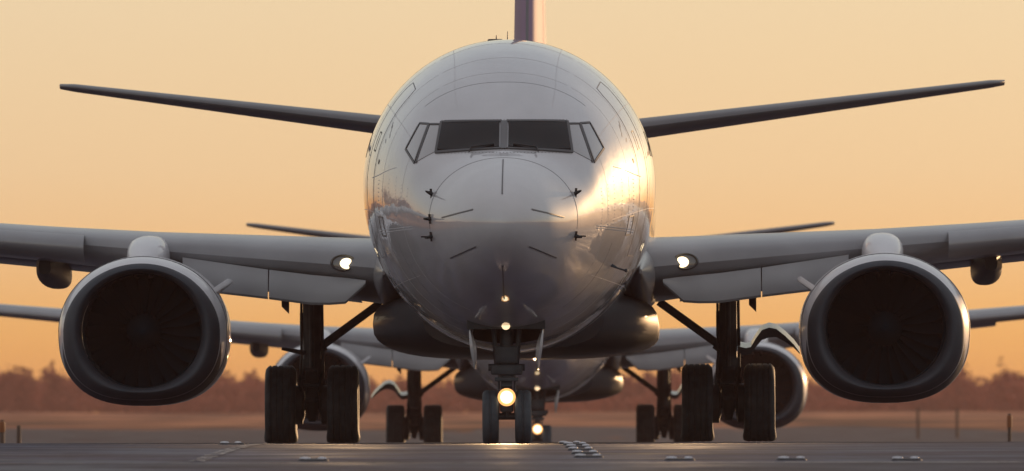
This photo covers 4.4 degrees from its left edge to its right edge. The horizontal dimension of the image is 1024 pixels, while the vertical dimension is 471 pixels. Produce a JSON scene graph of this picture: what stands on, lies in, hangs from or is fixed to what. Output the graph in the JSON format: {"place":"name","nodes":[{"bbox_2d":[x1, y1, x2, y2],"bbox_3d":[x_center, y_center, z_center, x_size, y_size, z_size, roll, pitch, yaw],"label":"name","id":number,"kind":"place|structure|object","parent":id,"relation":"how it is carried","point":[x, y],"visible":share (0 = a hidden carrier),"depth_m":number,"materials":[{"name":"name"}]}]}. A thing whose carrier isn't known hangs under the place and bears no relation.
{"place":"outdoors","nodes":[
{"label":"outdoors","id":0,"kind":"place"},
{"bbox_2d":[0,442,1023,463],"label":"runway","id":1,"kind":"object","parent":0,"point":[463,452],"visible":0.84,"depth_m":141.00,"materials":[{"name":"grey asphalt"}]},
{"bbox_2d":[0,420,4,442],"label":"marker post","id":2,"kind":"object","parent":1,"relation":"on","point":[2,426],"visible":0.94,"depth_m":261.93,"materials":[{"name":"brown"}]},
{"bbox_2d":[17,426,20,442],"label":"marker post","id":3,"kind":"object","parent":1,"relation":"on","point":[18,434],"visible":0.6,"depth_m":259.94,"materials":[{"name":"brown"}]},
{"bbox_2d":[189,443,272,460],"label":"runway marking","id":4,"kind":"object","parent":1,"relation":"on","point":[201,458],"visible":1,"depth_m":139.91,"materials":[{"name":"white paint"}]},
{"bbox_2d":[220,441,243,444],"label":"runway light","id":5,"kind":"object","parent":1,"relation":"on","point":[228,443],"visible":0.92,"depth_m":162.87,"materials":[{"name":"grey metal"}]},
{"bbox_2d":[298,457,328,460],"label":"runway light","id":6,"kind":"object","parent":1,"relation":"on","point":[310,459],"visible":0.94,"depth_m":129.88,"materials":[{"name":"grey metal"}]},
{"bbox_2d":[0,0,1023,443],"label":"airliner","id":7,"kind":"object","parent":1,"relation":"on","point":[510,200],"visible":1,"depth_m":177.14,"materials":[{"name":"white paint"}]},
{"bbox_2d":[0,0,1023,442],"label":"airliner","id":8,"kind":"object","parent":1,"relation":"on","point":[554,382],"visible":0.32,"depth_m":301.79,"materials":[{"name":"white paint"}]},
{"bbox_2d":[0,461,1023,463],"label":"pavement joint","id":9,"kind":"object","parent":1,"relation":"on","point":[519,462],"visible":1,"depth_m":127.27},
{"bbox_2d":[558,441,579,443],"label":"runway light","id":10,"kind":"object","parent":1,"relation":"on","point":[561,442],"visible":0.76,"depth_m":162.89,"materials":[{"name":"grey metal"}]},
{"bbox_2d":[563,442,586,444],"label":"runway light","id":11,"kind":"object","parent":1,"relation":"on","point":[579,443],"visible":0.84,"depth_m":155.38,"materials":[{"name":"grey metal"}]},
{"bbox_2d":[565,444,590,447],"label":"runway light","id":12,"kind":"object","parent":1,"relation":"on","point":[567,446],"visible":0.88,"depth_m":149.39,"materials":[{"name":"grey metal"}]},
{"bbox_2d":[568,447,594,449],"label":"runway light","id":13,"kind":"object","parent":1,"relation":"on","point":[577,448],"visible":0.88,"depth_m":143.88,"materials":[{"name":"grey metal"}]},
{"bbox_2d":[571,450,599,453],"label":"runway light","id":14,"kind":"object","parent":1,"relation":"on","point":[581,452],"visible":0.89,"depth_m":138.38,"materials":[{"name":"grey metal"}]},
{"bbox_2d":[573,453,603,457],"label":"runway light","id":15,"kind":"object","parent":1,"relation":"on","point":[596,455],"visible":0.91,"depth_m":133.37,"materials":[{"name":"grey metal"}]},
{"bbox_2d":[664,456,694,460],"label":"runway light","id":16,"kind":"object","parent":1,"relation":"on","point":[673,458],"visible":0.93,"depth_m":129.87,"materials":[{"name":"grey metal"}]},
{"bbox_2d":[776,456,806,459],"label":"runway light","id":17,"kind":"object","parent":1,"relation":"on","point":[788,458],"visible":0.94,"depth_m":129.88,"materials":[{"name":"grey metal"}]},
{"bbox_2d":[891,456,921,460],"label":"runway light","id":18,"kind":"object","parent":1,"relation":"on","point":[899,458],"visible":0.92,"depth_m":129.37,"materials":[{"name":"grey metal"}]},
{"bbox_2d":[1007,414,1011,441],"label":"marker post","id":19,"kind":"object","parent":1,"relation":"on","point":[1009,421],"visible":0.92,"depth_m":259.94,"materials":[{"name":"brown"}]},
{"bbox_2d":[0,411,1023,438],"bbox_3d":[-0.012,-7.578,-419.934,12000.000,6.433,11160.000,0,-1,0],"label":"ground","id":20,"kind":"structure","parent":0,"point":[465,422],"depth_m":1488.38,"materials":[{"name":"brown plant"}]},
{"bbox_2d":[0,357,1023,412],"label":"tree line","id":21,"kind":"object","parent":20,"relation":"on","point":[20,392],"visible":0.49,"depth_m":2372.36,"materials":[{"name":"brown plant"}]},
{"bbox_2d":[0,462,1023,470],"bbox_3d":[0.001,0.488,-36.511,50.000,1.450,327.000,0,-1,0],"label":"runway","id":22,"kind":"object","parent":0,"point":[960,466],"visible":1,"depth_m":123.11,"materials":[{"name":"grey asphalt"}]},
{"bbox_2d":[0,0,1023,411],"label":"sky","id":23,"kind":"structure","parent":0,"point":[68,158],"materials":[{"name":"orange"}]},
{"bbox_2d":[4,426,1023,442],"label":"taxiway","id":24,"kind":"structure","parent":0,"point":[793,434],"depth_m":757.45,"materials":[{"name":"grey asphalt"}]},
{"bbox_2d":[917,408,919,437],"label":"marker post","id":25,"kind":"object","parent":24,"relation":"on","point":[918,430],"visible":0.79,"depth_m":754.85,"materials":[{"name":"brown"}]},
{"bbox_2d":[956,409,958,437],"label":"marker post","id":26,"kind":"object","parent":24,"relation":"on","point":[957,424],"visible":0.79,"depth_m":754.86,"materials":[{"name":"brown"}]}
]}

